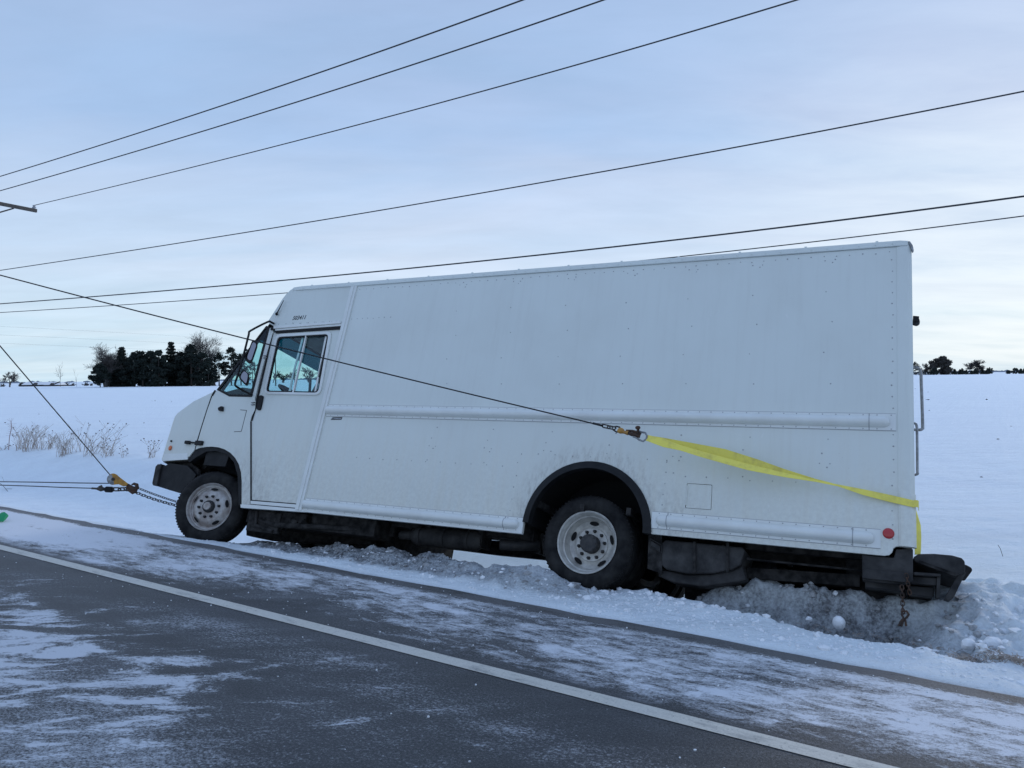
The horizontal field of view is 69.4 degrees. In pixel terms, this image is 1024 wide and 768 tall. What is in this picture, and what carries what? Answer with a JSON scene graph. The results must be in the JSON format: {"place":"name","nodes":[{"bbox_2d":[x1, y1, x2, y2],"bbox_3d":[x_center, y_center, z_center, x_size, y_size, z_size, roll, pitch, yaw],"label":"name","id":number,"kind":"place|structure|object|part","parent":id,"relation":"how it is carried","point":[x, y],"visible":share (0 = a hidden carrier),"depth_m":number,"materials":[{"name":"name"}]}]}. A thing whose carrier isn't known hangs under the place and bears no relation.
{"place":"outdoors","nodes":[
{"label":"outdoors","id":0,"kind":"place"},
{"bbox_2d":[0,512,7,521],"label":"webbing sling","id":1,"kind":"object","parent":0,"point":[3,516],"visible":1,"depth_m":9.24,"materials":[{"name":"green fabric"}]},
{"bbox_2d":[0,346,109,483],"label":"winch cable","id":2,"kind":"object","parent":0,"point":[65,423],"visible":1,"depth_m":8.46,"materials":[{"name":"black metal"}]},
{"bbox_2d":[107,474,138,493],"bbox_3d":[-4.686,1.200,8.907,0.393,0.259,0.108,-1,1,-6],"label":"snatch block","id":3,"kind":"object","parent":2,"relation":"hanging from","point":[113,479],"depth_m":8.87,"materials":[{"name":"yellow paint"}]},
{"bbox_2d":[135,491,176,505],"bbox_3d":[-4.189,1.380,8.825,0.741,0.200,0.035,-1,1,12],"label":"tow chain","id":4,"kind":"object","parent":3,"relation":"hanging from","point":[157,500],"visible":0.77,"depth_m":8.84,"materials":[{"name":"metal"}]},
{"bbox_2d":[139,488,177,502],"bbox_3d":[-4.264,1.371,9.025,0.576,0.279,0.026,-1,1,-26],"label":"tow chain","id":5,"kind":"object","parent":3,"relation":"hanging from","point":[158,495],"visible":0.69,"depth_m":9.01,"materials":[{"name":"metal"}]},
{"bbox_2d":[91,485,127,492],"bbox_3d":[-4.830,1.262,8.940,0.500,0.096,0.072,-1,1,0],"label":"cable hook","id":6,"kind":"object","parent":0,"point":[105,489],"visible":1,"depth_m":8.92,"materials":[{"name":"metal"}]},
{"bbox_2d":[0,485,90,488],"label":"winch cable","id":7,"kind":"object","parent":6,"relation":"attached to","point":[45,486],"visible":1,"depth_m":8.91,"materials":[{"name":"black metal"}]},
{"bbox_2d":[0,506,1023,767],"bbox_3d":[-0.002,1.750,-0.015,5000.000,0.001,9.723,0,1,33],"label":"road","id":8,"kind":"structure","parent":0,"point":[96,670],"depth_m":4.21,"materials":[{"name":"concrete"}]},
{"bbox_2d":[0,545,898,767],"bbox_3d":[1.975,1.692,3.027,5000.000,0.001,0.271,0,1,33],"label":"road edge line","id":9,"kind":"object","parent":8,"relation":"on","point":[790,746],"depth_m":4.26,"materials":[{"name":"paint"}]},
{"bbox_2d":[0,372,1023,697],"bbox_3d":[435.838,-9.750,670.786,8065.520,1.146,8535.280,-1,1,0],"label":"snow field","id":10,"kind":"structure","parent":0,"point":[970,490],"depth_m":8.87,"materials":[{"name":"white snow"}]},
{"bbox_2d":[0,371,20,386],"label":"bare tree","id":11,"kind":"object","parent":10,"relation":"on","point":[10,377],"visible":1,"depth_m":249.95,"materials":[{"name":"grey plant"}]},
{"bbox_2d":[0,202,36,212],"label":"utility pole","id":12,"kind":"object","parent":10,"relation":"on","point":[13,206],"visible":1,"depth_m":27.50,"materials":[{"name":"grey wood"}]},
{"bbox_2d":[0,0,523,176],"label":"power line","id":13,"kind":"object","parent":12,"relation":"attached to","point":[288,82],"visible":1,"depth_m":14.67,"materials":[{"name":"grey metal"}]},
{"bbox_2d":[0,0,604,190],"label":"power line","id":14,"kind":"object","parent":12,"relation":"attached to","point":[334,89],"visible":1,"depth_m":14.87,"materials":[{"name":"grey metal"}]},
{"bbox_2d":[36,0,797,204],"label":"power line","id":15,"kind":"object","parent":12,"relation":"attached to","point":[468,94],"visible":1,"depth_m":15.48,"materials":[{"name":"grey metal"}]},
{"bbox_2d":[0,195,1023,303],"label":"power line","id":16,"kind":"object","parent":12,"relation":"attached to","point":[574,250],"visible":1,"depth_m":15.45,"materials":[{"name":"grey metal"}]},
{"bbox_2d":[0,91,1023,270],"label":"power line","id":17,"kind":"object","parent":12,"relation":"attached to","point":[572,176],"visible":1,"depth_m":14.96,"materials":[{"name":"grey metal"}]},
{"bbox_2d":[0,215,1023,312],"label":"power line","id":18,"kind":"object","parent":12,"relation":"attached to","point":[647,259],"visible":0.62,"depth_m":15.58,"materials":[{"name":"grey metal"}]},
{"bbox_2d":[11,427,27,449],"bbox_3d":[-13.810,1.538,20.779,0.679,0.680,0.424,0,1,24],"label":"weed clump","id":19,"kind":"object","parent":10,"relation":"on","point":[19,445],"visible":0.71,"depth_m":20.74,"materials":[{"name":"brown plant"}]},
{"bbox_2d":[12,424,51,451],"bbox_3d":[-13.251,1.445,20.434,0.916,0.820,1.109,-1,1,-19],"label":"weed clump","id":20,"kind":"object","parent":10,"relation":"on","point":[34,440],"visible":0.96,"depth_m":20.47,"materials":[{"name":"brown plant"}]},
{"bbox_2d":[22,382,47,386],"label":"farm shed","id":21,"kind":"structure","parent":10,"relation":"on","point":[25,384],"depth_m":270.20,"materials":[{"name":"grey metal"}]},
{"bbox_2d":[34,430,69,449],"bbox_3d":[-12.682,1.550,20.396,0.706,0.582,0.620,-1,1,0],"label":"weed clump","id":22,"kind":"object","parent":10,"relation":"on","point":[49,445],"visible":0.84,"depth_m":20.31,"materials":[{"name":"brown plant"}]},
{"bbox_2d":[44,382,66,385],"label":"farm shed","id":23,"kind":"structure","parent":10,"relation":"on","point":[57,384],"depth_m":269.34,"materials":[{"name":"grey metal"}]},
{"bbox_2d":[50,431,75,456],"bbox_3d":[-11.620,1.533,19.257,0.839,0.704,0.586,-1,1,0],"label":"weed clump","id":24,"kind":"object","parent":10,"relation":"on","point":[62,454],"visible":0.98,"depth_m":19.22,"materials":[{"name":"brown plant"}]},
{"bbox_2d":[68,417,92,451],"bbox_3d":[-11.310,1.320,19.391,0.526,0.996,0.359,-1,1,0],"label":"weed clump","id":25,"kind":"object","parent":10,"relation":"on","point":[81,439],"visible":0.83,"depth_m":19.41,"materials":[{"name":"brown plant"}]},
{"bbox_2d":[88,363,111,386],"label":"evergreen tree","id":26,"kind":"object","parent":10,"relation":"on","point":[98,378],"visible":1,"depth_m":199.92,"materials":[{"name":"green plant"}]},
{"bbox_2d":[83,342,123,386],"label":"bare tree","id":27,"kind":"object","parent":10,"relation":"on","point":[107,360],"visible":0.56,"depth_m":206.54,"materials":[{"name":"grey plant"}]},
{"bbox_2d":[83,422,127,456],"bbox_3d":[-10.378,1.370,18.901,0.946,0.911,1.267,-1,1,0],"label":"weed clump","id":28,"kind":"object","parent":10,"relation":"on","point":[102,449],"visible":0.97,"depth_m":18.83,"materials":[{"name":"brown plant"}]},
{"bbox_2d":[97,439,121,457],"bbox_3d":[-9.995,1.618,18.434,0.551,0.478,0.373,-1,1,0],"label":"weed clump","id":29,"kind":"object","parent":10,"relation":"on","point":[111,452],"visible":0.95,"depth_m":18.42,"materials":[{"name":"brown plant"}]},
{"bbox_2d":[108,359,117,386],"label":"evergreen tree","id":30,"kind":"object","parent":10,"relation":"on","point":[112,382],"visible":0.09,"depth_m":211.75,"materials":[{"name":"green plant"}]},
{"bbox_2d":[108,360,126,386],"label":"evergreen tree","id":31,"kind":"object","parent":10,"relation":"on","point":[113,379],"visible":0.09,"depth_m":214.81,"materials":[{"name":"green plant"}]},
{"bbox_2d":[110,347,131,386],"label":"evergreen tree","id":32,"kind":"object","parent":10,"relation":"on","point":[121,357],"visible":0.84,"depth_m":209.14,"materials":[{"name":"green plant"}]},
{"bbox_2d":[123,357,135,386],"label":"evergreen tree","id":33,"kind":"object","parent":10,"relation":"on","point":[130,373],"visible":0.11,"depth_m":217.49,"materials":[{"name":"green plant"}]},
{"bbox_2d":[118,352,149,386],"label":"evergreen tree","id":34,"kind":"object","parent":10,"relation":"on","point":[128,377],"visible":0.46,"depth_m":206.58,"materials":[{"name":"green plant"}]},
{"bbox_2d":[127,350,150,386],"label":"evergreen tree","id":35,"kind":"object","parent":10,"relation":"on","point":[138,356],"visible":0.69,"depth_m":204.57,"materials":[{"name":"green plant"}]},
{"bbox_2d":[141,438,162,457],"bbox_3d":[-8.563,1.545,17.720,0.409,0.532,0.453,0,1,16],"label":"weed clump","id":36,"kind":"object","parent":10,"relation":"on","point":[150,453],"visible":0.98,"depth_m":17.66,"materials":[{"name":"brown plant"}]},
{"bbox_2d":[138,350,165,386],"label":"evergreen tree","id":37,"kind":"object","parent":10,"relation":"on","point":[149,354],"visible":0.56,"depth_m":203.13,"materials":[{"name":"green plant"}]},
{"bbox_2d":[146,349,170,386],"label":"evergreen tree","id":38,"kind":"object","parent":10,"relation":"on","point":[158,370],"visible":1,"depth_m":200.75,"materials":[{"name":"green plant"}]},
{"bbox_2d":[159,354,176,385],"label":"evergreen tree","id":39,"kind":"object","parent":10,"relation":"on","point":[171,376],"visible":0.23,"depth_m":210.56,"materials":[{"name":"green plant"}]},
{"bbox_2d":[162,342,183,385],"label":"evergreen tree","id":40,"kind":"object","parent":10,"relation":"on","point":[171,352],"visible":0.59,"depth_m":212.22,"materials":[{"name":"green plant"}]},
{"bbox_2d":[168,351,193,385],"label":"evergreen tree","id":41,"kind":"object","parent":10,"relation":"on","point":[177,365],"visible":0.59,"depth_m":207.45,"materials":[{"name":"green plant"}]},
{"bbox_2d":[175,344,203,385],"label":"evergreen tree","id":42,"kind":"object","parent":10,"relation":"on","point":[190,350],"visible":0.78,"depth_m":205.73,"materials":[{"name":"green plant"}]},
{"bbox_2d":[175,330,221,385],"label":"bare tree","id":43,"kind":"object","parent":10,"relation":"on","point":[202,343],"visible":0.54,"depth_m":214.08,"materials":[{"name":"grey plant"}]},
{"bbox_2d":[177,332,223,385],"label":"bare tree","id":44,"kind":"object","parent":10,"relation":"on","point":[210,354],"visible":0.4,"depth_m":213.04,"materials":[{"name":"grey plant"}]},
{"bbox_2d":[189,352,213,385],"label":"evergreen tree","id":45,"kind":"object","parent":10,"relation":"on","point":[195,358],"visible":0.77,"depth_m":203.46,"materials":[{"name":"green plant"}]},
{"bbox_2d":[199,358,219,385],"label":"evergreen tree","id":46,"kind":"object","parent":10,"relation":"on","point":[214,377],"visible":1,"depth_m":201.89,"materials":[{"name":"green plant"}]},
{"bbox_2d":[212,352,230,385],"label":"evergreen tree","id":47,"kind":"object","parent":10,"relation":"on","point":[219,357],"visible":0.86,"depth_m":207.78,"materials":[{"name":"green plant"}]},
{"bbox_2d":[218,347,242,385],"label":"evergreen tree","id":48,"kind":"object","parent":10,"relation":"on","point":[232,358],"visible":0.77,"depth_m":209.20,"materials":[{"name":"green plant"}]},
{"bbox_2d":[236,353,251,384],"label":"evergreen tree","id":49,"kind":"object","parent":10,"relation":"on","point":[243,365],"visible":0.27,"depth_m":213.93,"materials":[{"name":"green plant"}]},
{"bbox_2d":[247,362,257,384],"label":"evergreen tree","id":50,"kind":"object","parent":10,"relation":"on","point":[252,365],"visible":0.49,"depth_m":221.66,"materials":[{"name":"green plant"}]},
{"bbox_2d":[273,370,282,382],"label":"bare tree","id":51,"kind":"object","parent":10,"relation":"on","point":[278,374],"visible":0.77,"depth_m":329.76,"materials":[{"name":"grey plant"}]},
{"bbox_2d":[279,374,290,382],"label":"bare tree","id":52,"kind":"object","parent":10,"relation":"on","point":[282,378],"visible":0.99,"depth_m":330.06,"materials":[{"name":"grey plant"}]},
{"bbox_2d":[287,370,296,381],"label":"bare tree","id":53,"kind":"object","parent":10,"relation":"on","point":[290,374],"visible":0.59,"depth_m":328.70,"materials":[{"name":"brown plant"}]},
{"bbox_2d":[301,367,314,381],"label":"bare tree","id":54,"kind":"object","parent":10,"relation":"on","point":[311,374],"visible":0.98,"depth_m":330.21,"materials":[{"name":"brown plant"}]},
{"bbox_2d":[0,370,1016,382],"bbox_3d":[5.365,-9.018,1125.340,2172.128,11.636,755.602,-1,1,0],"label":"woods","id":55,"kind":"object","parent":10,"relation":"on","point":[315,377],"visible":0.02,"depth_m":1062.98,"materials":[{"name":"blue"}]},
{"bbox_2d":[4,528,1023,761],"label":"snow rubble","id":56,"kind":"object","parent":10,"relation":"on","point":[959,598],"visible":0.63,"depth_m":5.39,"materials":[{"name":"white snow"}]},
{"bbox_2d":[152,240,971,601],"bbox_3d":[-0.008,0.648,8.146,8.440,3.185,2.698,0,-20,27],"label":"delivery van","id":57,"kind":"object","parent":10,"relation":"on","point":[798,360],"visible":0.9,"depth_m":6.71,"materials":[{"name":"white paint"}]},
{"bbox_3d":[-3.001,-0.569,8.884,0.116,0.198,0.005,0,-20,27],"label":"quarter window","id":58,"kind":"part","parent":57,"relation":"part of","materials":[{"name":"black glass"}]},
{"bbox_3d":[-2.524,0.320,8.292,1.073,2.007,0.056,0,-20,27],"label":"driver door","id":59,"kind":"part","parent":57,"relation":"part of","materials":[{"name":"white paint"}]},
{"bbox_3d":[1.521,0.916,6.012,0.212,0.207,0.033,0,-20,27],"label":"fuel door","id":60,"kind":"part","parent":57,"relation":"part of","materials":[{"name":"white paint"}]},
{"bbox_2d":[646,435,920,554],"bbox_3d":[2.025,0.822,5.683,1.990,0.825,0.154,0,1,19],"label":"recovery strap","id":61,"kind":"object","parent":57,"relation":"attached to","point":[729,457],"visible":0.98,"depth_m":5.76,"materials":[{"name":"yellow fabric"}]},
{"bbox_2d":[0,275,602,426],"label":"winch cable","id":62,"kind":"object","parent":61,"relation":"attached to","point":[597,424],"visible":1,"depth_m":6.50,"materials":[{"name":"black metal"}]},
{"bbox_2d":[602,424,641,437],"bbox_3d":[0.908,0.390,6.165,0.356,0.112,0.060,0,1,27],"label":"swivel hook","id":63,"kind":"object","parent":62,"relation":"attached to","point":[620,430],"visible":1,"depth_m":6.14,"materials":[{"name":"metal"}]},
{"bbox_2d":[633,426,647,441],"bbox_3d":[1.052,0.410,6.075,0.126,0.134,0.051,0,1,31],"label":"shackle","id":64,"kind":"object","parent":63,"relation":"attached to","point":[637,428],"visible":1,"depth_m":6.07,"materials":[{"name":"metal"}]},
{"bbox_2d":[898,573,911,626],"bbox_3d":[2.716,1.492,5.115,0.074,0.339,0.170,0,1,34],"label":"hanging chain","id":65,"kind":"object","parent":57,"relation":"hanging from","point":[902,621],"visible":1,"depth_m":5.11,"materials":[{"name":"metal"}]},
{"bbox_2d":[832,616,845,629],"bbox_3d":[2.320,1.695,5.247,0.083,0.100,0.100,-1,1,0],"label":"snow chunk","id":66,"kind":"object","parent":10,"relation":"on","point":[838,623],"visible":1,"depth_m":5.21,"materials":[{"name":"white snow"}]},
{"bbox_2d":[796,622,1023,666],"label":"torn grass","id":67,"kind":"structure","parent":10,"relation":"on","point":[1014,659],"depth_m":4.51,"materials":[{"name":"brown plant"}]},
{"bbox_2d":[913,361,920,374],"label":"evergreen tree","id":68,"kind":"object","parent":10,"relation":"on","point":[915,364],"visible":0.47,"depth_m":384.55,"materials":[{"name":"green plant"}]},
{"bbox_2d":[922,363,929,371],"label":"bare tree","id":69,"kind":"object","parent":10,"relation":"on","point":[926,367],"visible":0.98,"depth_m":394.84,"materials":[{"name":"brown plant"}]},
{"bbox_2d":[930,368,938,374],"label":"evergreen tree","id":70,"kind":"object","parent":10,"relation":"on","point":[935,372],"visible":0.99,"depth_m":379.41,"materials":[{"name":"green plant"}]},
{"bbox_2d":[928,356,952,374],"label":"round tree","id":71,"kind":"object","parent":10,"relation":"on","point":[943,363],"visible":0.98,"depth_m":385.45,"materials":[{"name":"green plant"}]},
{"bbox_2d":[961,638,974,650],"bbox_3d":[2.923,1.669,4.743,0.083,0.075,0.074,-1,1,-31],"label":"snow chunk","id":72,"kind":"object","parent":10,"relation":"on","point":[968,644],"visible":0.97,"depth_m":4.72,"materials":[{"name":"white snow"}]},
{"bbox_2d":[964,359,985,371],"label":"bare tree","id":73,"kind":"object","parent":10,"relation":"on","point":[974,364],"visible":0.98,"depth_m":393.64,"materials":[{"name":"brown plant"}]},
{"bbox_2d":[987,367,993,373],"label":"evergreen tree","id":74,"kind":"object","parent":10,"relation":"on","point":[989,369],"visible":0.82,"depth_m":384.57,"materials":[{"name":"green plant"}]},
{"bbox_2d":[983,636,1002,649],"bbox_3d":[3.085,1.662,4.747,0.119,0.083,0.107,-1,1,0],"label":"snow chunk","id":75,"kind":"object","parent":10,"relation":"on","point":[993,642],"visible":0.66,"depth_m":4.72,"materials":[{"name":"white snow"}]},
{"bbox_2d":[1011,368,1018,373],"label":"evergreen tree","id":76,"kind":"object","parent":10,"relation":"on","point":[1014,370],"visible":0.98,"depth_m":394.46,"materials":[{"name":"green plant"}]},
{"bbox_2d":[0,0,1023,381],"label":"sky","id":77,"kind":"structure","parent":0,"point":[76,75],"materials":[{"name":"blue"}]}
]}

